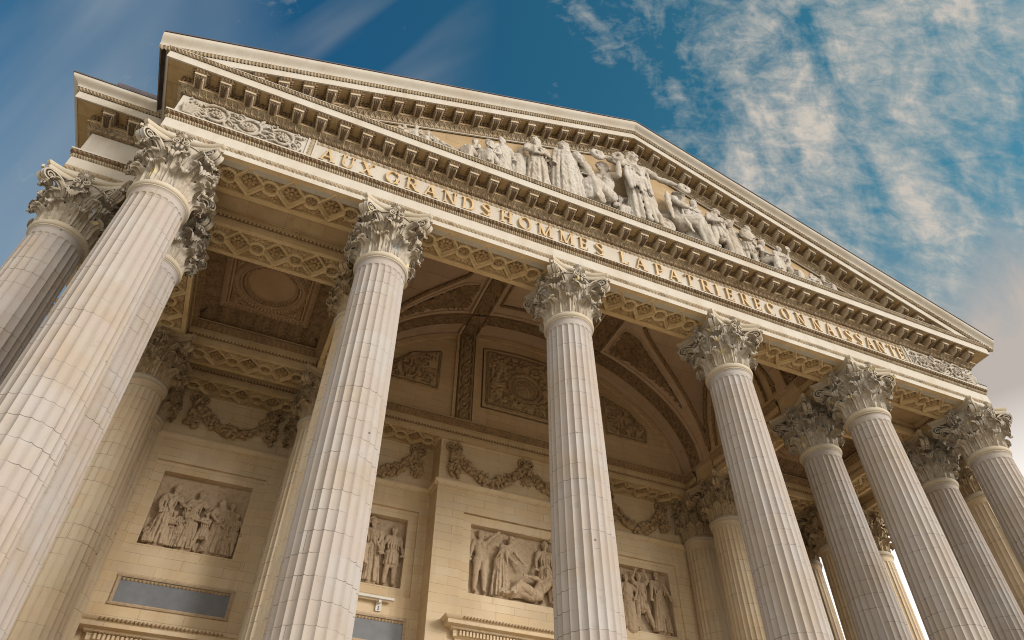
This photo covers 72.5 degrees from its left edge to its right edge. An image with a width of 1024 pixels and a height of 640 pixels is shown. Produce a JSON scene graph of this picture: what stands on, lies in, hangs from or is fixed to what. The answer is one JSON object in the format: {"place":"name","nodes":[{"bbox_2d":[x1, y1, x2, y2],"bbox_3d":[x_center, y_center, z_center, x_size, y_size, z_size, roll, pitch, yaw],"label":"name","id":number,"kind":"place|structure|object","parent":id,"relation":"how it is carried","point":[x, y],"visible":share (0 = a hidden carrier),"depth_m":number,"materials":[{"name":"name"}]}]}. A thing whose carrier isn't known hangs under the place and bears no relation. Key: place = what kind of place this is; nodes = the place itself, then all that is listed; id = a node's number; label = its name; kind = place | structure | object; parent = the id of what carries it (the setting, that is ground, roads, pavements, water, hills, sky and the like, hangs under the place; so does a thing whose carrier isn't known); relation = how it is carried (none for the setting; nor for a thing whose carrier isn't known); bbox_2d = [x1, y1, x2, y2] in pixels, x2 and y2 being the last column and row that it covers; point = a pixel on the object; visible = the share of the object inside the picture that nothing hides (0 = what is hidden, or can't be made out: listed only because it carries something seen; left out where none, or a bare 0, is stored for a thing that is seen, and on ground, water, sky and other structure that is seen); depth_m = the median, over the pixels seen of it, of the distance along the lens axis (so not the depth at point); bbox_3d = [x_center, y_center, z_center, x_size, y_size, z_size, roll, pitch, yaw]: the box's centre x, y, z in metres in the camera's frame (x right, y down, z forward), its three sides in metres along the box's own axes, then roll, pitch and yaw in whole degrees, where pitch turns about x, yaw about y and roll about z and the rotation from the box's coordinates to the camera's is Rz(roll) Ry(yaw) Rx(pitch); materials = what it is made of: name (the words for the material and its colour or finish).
{"place":"outdoors","nodes":[
{"label":"outdoors","id":0,"kind":"place"},
{"bbox_2d":[0,0,1023,639],"label":"sky","id":1,"kind":"structure","parent":0,"point":[892,130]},
{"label":"steps","id":2,"kind":"object","parent":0,"visible":0},
{"bbox_2d":[0,159,125,384],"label":"corinthian column","id":3,"kind":"structure","parent":2,"relation":"on","point":[70,222],"depth_m":20.38,"materials":[{"name":"stone"}]},
{"bbox_2d":[68,261,83,283],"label":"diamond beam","id":4,"kind":"structure","parent":3,"relation":"on","point":[78,267],"depth_m":25.00,"materials":[{"name":"stone"}]},
{"bbox_2d":[118,166,132,208],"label":"short beam","id":5,"kind":"structure","parent":3,"relation":"on","point":[121,202],"depth_m":22.81,"materials":[{"name":"stone"}]},
{"bbox_2d":[6,326,196,639],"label":"corinthian column","id":6,"kind":"structure","parent":2,"relation":"on","point":[161,369],"depth_m":22.69,"materials":[{"name":"stone"}]},
{"bbox_2d":[0,211,215,639],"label":"corinthian column","id":7,"kind":"structure","parent":2,"relation":"on","point":[187,254],"depth_m":17.64,"materials":[{"name":"stone"}]},
{"bbox_2d":[155,250,208,333],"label":"diamond beam","id":8,"kind":"structure","parent":7,"relation":"on","point":[182,305],"depth_m":26.50,"materials":[{"name":"stone"}]},
{"bbox_2d":[188,190,924,502],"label":"porch ceiling","id":9,"kind":"structure","parent":7,"relation":"on","point":[789,397],"depth_m":24.33,"materials":[{"name":"stone"}]},
{"bbox_2d":[0,118,226,578],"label":"corinthian column","id":10,"kind":"structure","parent":2,"relation":"on","point":[50,384],"depth_m":16.24,"materials":[{"name":"stone"}]},
{"bbox_2d":[160,44,993,418],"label":"entablature","id":11,"kind":"structure","parent":10,"relation":"on","point":[272,158],"depth_m":25.44,"materials":[{"name":"stone"}]},
{"bbox_2d":[397,124,407,130],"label":"statue","id":12,"kind":"object","parent":11,"relation":"on","point":[404,127],"visible":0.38,"depth_m":25.45,"materials":[{"name":"stone"}]},
{"bbox_2d":[407,124,422,135],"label":"statue","id":13,"kind":"object","parent":11,"relation":"on","point":[417,131],"visible":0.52,"depth_m":25.41,"materials":[{"name":"stone"}]},
{"bbox_2d":[420,130,434,140],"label":"statue","id":14,"kind":"object","parent":11,"relation":"on","point":[428,136],"visible":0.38,"depth_m":25.80,"materials":[{"name":"stone"}]},
{"bbox_2d":[433,136,457,149],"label":"statue","id":15,"kind":"object","parent":11,"relation":"on","point":[437,140],"visible":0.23,"depth_m":25.75,"materials":[{"name":"stone"}]},
{"bbox_2d":[459,138,480,156],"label":"statue","id":16,"kind":"object","parent":11,"relation":"on","point":[473,148],"visible":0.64,"depth_m":26.09,"materials":[{"name":"stone"}]},
{"bbox_2d":[477,139,501,164],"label":"statue","id":17,"kind":"object","parent":11,"relation":"on","point":[489,154],"visible":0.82,"depth_m":26.28,"materials":[{"name":"stone"}]},
{"bbox_2d":[489,136,516,170],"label":"statue","id":18,"kind":"object","parent":11,"relation":"on","point":[506,157],"visible":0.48,"depth_m":27.13,"materials":[{"name":"stone"}]},
{"bbox_2d":[511,148,527,174],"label":"statue","id":19,"kind":"object","parent":11,"relation":"on","point":[520,165],"visible":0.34,"depth_m":27.39,"materials":[{"name":"stone"}]},
{"bbox_2d":[523,136,552,184],"bbox_3d":[1.273,-6.160,27.801,1.816,3.731,0.717,17,-46,-16],"label":"statue","id":20,"kind":"object","parent":11,"relation":"on","point":[537,166],"visible":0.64,"depth_m":27.65,"materials":[{"name":"stone"}]},
{"bbox_2d":[545,158,551,181],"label":"statue","id":21,"kind":"object","parent":11,"relation":"on","point":[549,166],"visible":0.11,"depth_m":28.04,"materials":[{"name":"stone"}]},
{"bbox_2d":[550,140,594,200],"bbox_3d":[2.472,-5.784,28.149,2.096,4.372,0.758,17,-46,-16],"label":"statue","id":22,"kind":"object","parent":11,"relation":"on","point":[568,166],"visible":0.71,"depth_m":27.91,"materials":[{"name":"stone"}]},
{"bbox_2d":[157,30,993,385],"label":"pediment","id":23,"kind":"structure","parent":11,"relation":"on","point":[455,116],"depth_m":30.20,"materials":[{"name":"stone"}]},
{"bbox_2d":[396,190,797,475],"bbox_3d":[2.676,0.386,33.085,18.369,6.515,10.289,17,-46,-16],"label":"stone vault","id":24,"kind":"object","parent":11,"relation":"on","point":[650,373],"visible":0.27,"depth_m":36.70,"materials":[{"name":"beige stone"}]},
{"bbox_2d":[582,152,623,203],"bbox_3d":[3.387,-5.769,28.454,2.473,3.751,1.168,17,-46,-16],"label":"statue","id":25,"kind":"object","parent":11,"relation":"on","point":[599,186],"visible":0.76,"depth_m":28.12,"materials":[{"name":"stone"}]},
{"bbox_2d":[612,196,630,213],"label":"statue","id":26,"kind":"object","parent":11,"relation":"on","point":[618,205],"visible":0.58,"depth_m":28.03,"materials":[{"name":"stone"}]},
{"bbox_2d":[590,149,690,227],"bbox_3d":[5.412,-5.595,29.573,4.892,5.602,0.943,17,-46,-16],"label":"statue","id":27,"kind":"object","parent":11,"relation":"on","point":[642,203],"visible":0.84,"depth_m":29.13,"materials":[{"name":"stone"}]},
{"bbox_2d":[662,217,675,229],"bbox_3d":[6.275,-3.854,28.243,0.802,0.889,0.146,17,-46,-16],"label":"shield","id":28,"kind":"object","parent":11,"relation":"on","point":[668,223],"visible":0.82,"depth_m":28.26,"materials":[{"name":"stone"}]},
{"bbox_2d":[682,208,697,238],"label":"statue","id":29,"kind":"object","parent":11,"relation":"on","point":[690,233],"visible":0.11,"depth_m":29.20,"materials":[{"name":"stone"}]},
{"bbox_2d":[664,191,721,246],"bbox_3d":[7.619,-4.359,29.757,3.117,3.598,1.114,17,-46,-16],"label":"statue","id":30,"kind":"object","parent":11,"relation":"on","point":[681,219],"visible":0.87,"depth_m":29.14,"materials":[{"name":"stone"}]},
{"bbox_2d":[685,199,715,240],"bbox_3d":[8.148,-3.886,29.883,1.598,3.945,0.711,17,-46,-16],"label":"statue","id":31,"kind":"object","parent":11,"relation":"on","point":[693,203],"visible":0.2,"depth_m":30.43,"materials":[{"name":"stone"}]},
{"bbox_2d":[705,208,738,251],"bbox_3d":[9.085,-3.837,30.109,1.685,3.270,0.691,17,-46,-16],"label":"statue","id":32,"kind":"object","parent":11,"relation":"on","point":[719,225],"visible":0.88,"depth_m":30.06,"materials":[{"name":"stone"}]},
{"bbox_2d":[723,219,746,256],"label":"statue","id":33,"kind":"object","parent":11,"relation":"on","point":[734,235],"visible":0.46,"depth_m":30.05,"materials":[{"name":"stone"}]},
{"bbox_2d":[739,225,759,260],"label":"statue","id":34,"kind":"object","parent":11,"relation":"on","point":[748,238],"visible":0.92,"depth_m":30.18,"materials":[{"name":"stone"}]},
{"bbox_2d":[750,246,760,261],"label":"statue","id":35,"kind":"object","parent":11,"relation":"on","point":[758,257],"visible":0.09,"depth_m":30.32,"materials":[{"name":"stone"}]},
{"bbox_2d":[757,238,786,271],"bbox_3d":[11.320,-2.754,30.475,1.347,2.314,0.703,17,-46,-16],"label":"statue","id":36,"kind":"object","parent":11,"relation":"on","point":[771,259],"visible":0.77,"depth_m":30.06,"materials":[{"name":"stone"}]},
{"bbox_2d":[772,246,793,273],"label":"statue","id":37,"kind":"object","parent":11,"relation":"on","point":[783,257],"visible":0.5,"depth_m":30.72,"materials":[{"name":"stone"}]},
{"bbox_2d":[785,257,805,278],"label":"statue","id":38,"kind":"object","parent":11,"relation":"on","point":[798,272],"visible":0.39,"depth_m":30.37,"materials":[{"name":"stone"}]},
{"bbox_2d":[794,274,818,281],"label":"statue","id":39,"kind":"object","parent":11,"relation":"on","point":[814,278],"visible":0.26,"depth_m":30.61,"materials":[{"name":"stone"}]},
{"bbox_2d":[808,273,822,284],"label":"statue","id":40,"kind":"object","parent":11,"relation":"on","point":[810,275],"visible":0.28,"depth_m":30.82,"materials":[{"name":"stone"}]},
{"bbox_2d":[819,275,836,289],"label":"statue","id":41,"kind":"object","parent":11,"relation":"on","point":[825,283],"visible":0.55,"depth_m":30.91,"materials":[{"name":"stone"}]},
{"bbox_2d":[61,369,191,639],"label":"corinthian column","id":42,"kind":"structure","parent":2,"relation":"on","point":[168,403],"depth_m":25.16,"materials":[{"name":"stone"}]},
{"bbox_2d":[184,362,298,415],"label":"diamond beam","id":43,"kind":"structure","parent":42,"relation":"on","point":[231,387],"depth_m":30.05,"materials":[{"name":"stone"}]},
{"bbox_2d":[238,395,298,639],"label":"corinthian column","id":44,"kind":"structure","parent":2,"relation":"on","point":[291,425],"depth_m":28.48,"materials":[{"name":"stone"}]},
{"bbox_2d":[240,363,323,639],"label":"corinthian column","id":45,"kind":"structure","parent":2,"relation":"on","point":[304,401],"depth_m":25.49,"materials":[{"name":"stone"}]},
{"bbox_2d":[186,318,317,388],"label":"diamond beam","id":46,"kind":"structure","parent":45,"relation":"on","point":[218,345],"depth_m":28.63,"materials":[{"name":"stone"}]},
{"bbox_2d":[253,252,407,639],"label":"corinthian column","id":47,"kind":"structure","parent":2,"relation":"on","point":[338,298],"depth_m":20.41,"materials":[{"name":"stone"}]},
{"bbox_2d":[206,207,343,286],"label":"diamond beam","id":48,"kind":"structure","parent":47,"relation":"on","point":[234,235],"depth_m":24.30,"materials":[{"name":"stone"}]},
{"bbox_2d":[316,313,334,370],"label":"diamond beam","id":49,"kind":"structure","parent":47,"relation":"on","point":[324,343],"depth_m":28.19,"materials":[{"name":"stone"}]},
{"bbox_2d":[199,233,331,348],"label":"coffered ceiling","id":50,"kind":"structure","parent":49,"relation":"on","point":[250,296],"depth_m":28.14,"materials":[{"name":"stone"}]},
{"bbox_2d":[262,192,432,639],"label":"corinthian column","id":51,"kind":"structure","parent":2,"relation":"on","point":[316,592],"depth_m":16.78,"materials":[{"name":"stone"}]},
{"bbox_2d":[73,392,700,639],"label":"temple wall","id":52,"kind":"structure","parent":2,"relation":"on","point":[458,544],"depth_m":28.73,"materials":[{"name":"stone"}]},
{"bbox_2d":[358,592,394,611],"bbox_3d":[-5.867,10.871,27.067,2.574,0.482,0.317,17,-46,-16],"label":"wall lamp","id":53,"kind":"object","parent":52,"relation":"attached to","point":[378,605],"visible":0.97,"depth_m":27.27,"materials":[{"name":"white paint"}]},
{"bbox_2d":[382,400,687,506],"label":"entablature","id":54,"kind":"structure","parent":52,"relation":"on","point":[429,430],"depth_m":33.41,"materials":[{"name":"stone"}]},
{"bbox_2d":[387,333,681,474],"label":"lunette wall","id":55,"kind":"structure","parent":54,"relation":"on","point":[499,383],"depth_m":35.97,"materials":[{"name":"stone"}]},
{"bbox_2d":[117,83,904,473],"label":"building","id":56,"kind":"structure","parent":2,"relation":"on","point":[155,97],"depth_m":24.16,"materials":[{"name":"beige stone"}]},
{"bbox_2d":[64,70,161,286],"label":"side entablature","id":57,"kind":"structure","parent":56,"relation":"attached to","point":[110,117],"depth_m":23.63,"materials":[{"name":"stone"}]},
{"bbox_2d":[775,406,856,479],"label":"coffered ceiling","id":58,"kind":"structure","parent":56,"relation":"attached to","point":[790,464],"depth_m":36.08,"materials":[{"name":"stone"}]},
{"bbox_2d":[523,255,626,639],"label":"corinthian column","id":59,"kind":"structure","parent":2,"relation":"on","point":[563,300],"depth_m":19.41,"materials":[{"name":"stone"}]},
{"bbox_2d":[671,491,732,639],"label":"corinthian column","id":60,"kind":"structure","parent":2,"relation":"on","point":[694,530],"depth_m":33.61,"materials":[{"name":"stone"}]},
{"bbox_2d":[687,469,766,639],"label":"corinthian column","id":61,"kind":"structure","parent":2,"relation":"on","point":[713,494],"depth_m":32.14,"materials":[{"name":"stone"}]},
{"bbox_2d":[684,470,697,489],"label":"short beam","id":62,"kind":"structure","parent":61,"relation":"on","point":[690,478],"depth_m":36.18,"materials":[{"name":"stone"}]},
{"bbox_2d":[782,473,814,512],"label":"diamond beam","id":63,"kind":"structure","parent":61,"relation":"on","point":[800,494],"depth_m":36.43,"materials":[{"name":"stone"}]},
{"bbox_2d":[676,308,833,639],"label":"corinthian column","id":64,"kind":"structure","parent":2,"relation":"on","point":[715,348],"depth_m":22.00,"materials":[{"name":"stone"}]},
{"bbox_2d":[800,529,844,639],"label":"corinthian column","id":65,"kind":"structure","parent":2,"relation":"on","point":[817,566],"depth_m":35.59,"materials":[{"name":"stone"}]},
{"bbox_2d":[795,503,857,639],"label":"corinthian column","id":66,"kind":"structure","parent":2,"relation":"on","point":[810,524],"depth_m":35.02,"materials":[{"name":"stone"}]},
{"bbox_2d":[769,393,912,639],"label":"corinthian column","id":67,"kind":"structure","parent":2,"relation":"on","point":[809,428],"depth_m":26.73,"materials":[{"name":"stone"}]},
{"bbox_2d":[708,399,787,475],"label":"diamond beam","id":68,"kind":"structure","parent":67,"relation":"on","point":[770,410],"depth_m":32.63,"materials":[{"name":"stone"}]},
{"bbox_2d":[793,376,829,402],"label":"short beam","id":69,"kind":"structure","parent":67,"relation":"on","point":[803,384],"depth_m":30.33,"materials":[{"name":"stone"}]},
{"bbox_2d":[838,418,915,442],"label":"diamond beam","id":70,"kind":"structure","parent":67,"relation":"on","point":[905,431],"depth_m":32.09,"materials":[{"name":"stone"}]},
{"bbox_2d":[861,507,924,639],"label":"corinthian column","id":71,"kind":"structure","parent":2,"relation":"on","point":[879,531],"depth_m":35.37,"materials":[{"name":"stone"}]},
{"bbox_2d":[810,355,993,639],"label":"corinthian column","id":72,"kind":"structure","parent":2,"relation":"on","point":[940,590],"depth_m":24.51,"materials":[{"name":"stone"}]},
{"bbox_2d":[900,429,1023,639],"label":"corinthian column","id":73,"kind":"structure","parent":2,"relation":"on","point":[934,462],"depth_m":29.04,"materials":[{"name":"stone"}]},
{"bbox_2d":[843,452,870,496],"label":"diamond beam","id":74,"kind":"structure","parent":73,"relation":"on","point":[858,478],"depth_m":35.06,"materials":[{"name":"stone"}]},
{"bbox_2d":[913,416,945,439],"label":"short beam","id":75,"kind":"structure","parent":73,"relation":"on","point":[922,422],"depth_m":32.00,"materials":[{"name":"stone"}]},
{"bbox_2d":[927,395,1023,571],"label":"corinthian column","id":76,"kind":"structure","parent":2,"relation":"on","point":[972,431],"depth_m":29.07,"materials":[{"name":"stone"}]},
{"bbox_2d":[952,455,1023,614],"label":"corinthian column","id":77,"kind":"structure","parent":2,"relation":"on","point":[985,519],"depth_m":30.54,"materials":[{"name":"stone"}]},
{"bbox_2d":[859,492,880,514],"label":"diamond beam","id":78,"kind":"structure","parent":77,"relation":"on","point":[871,506],"depth_m":36.96,"materials":[{"name":"stone"}]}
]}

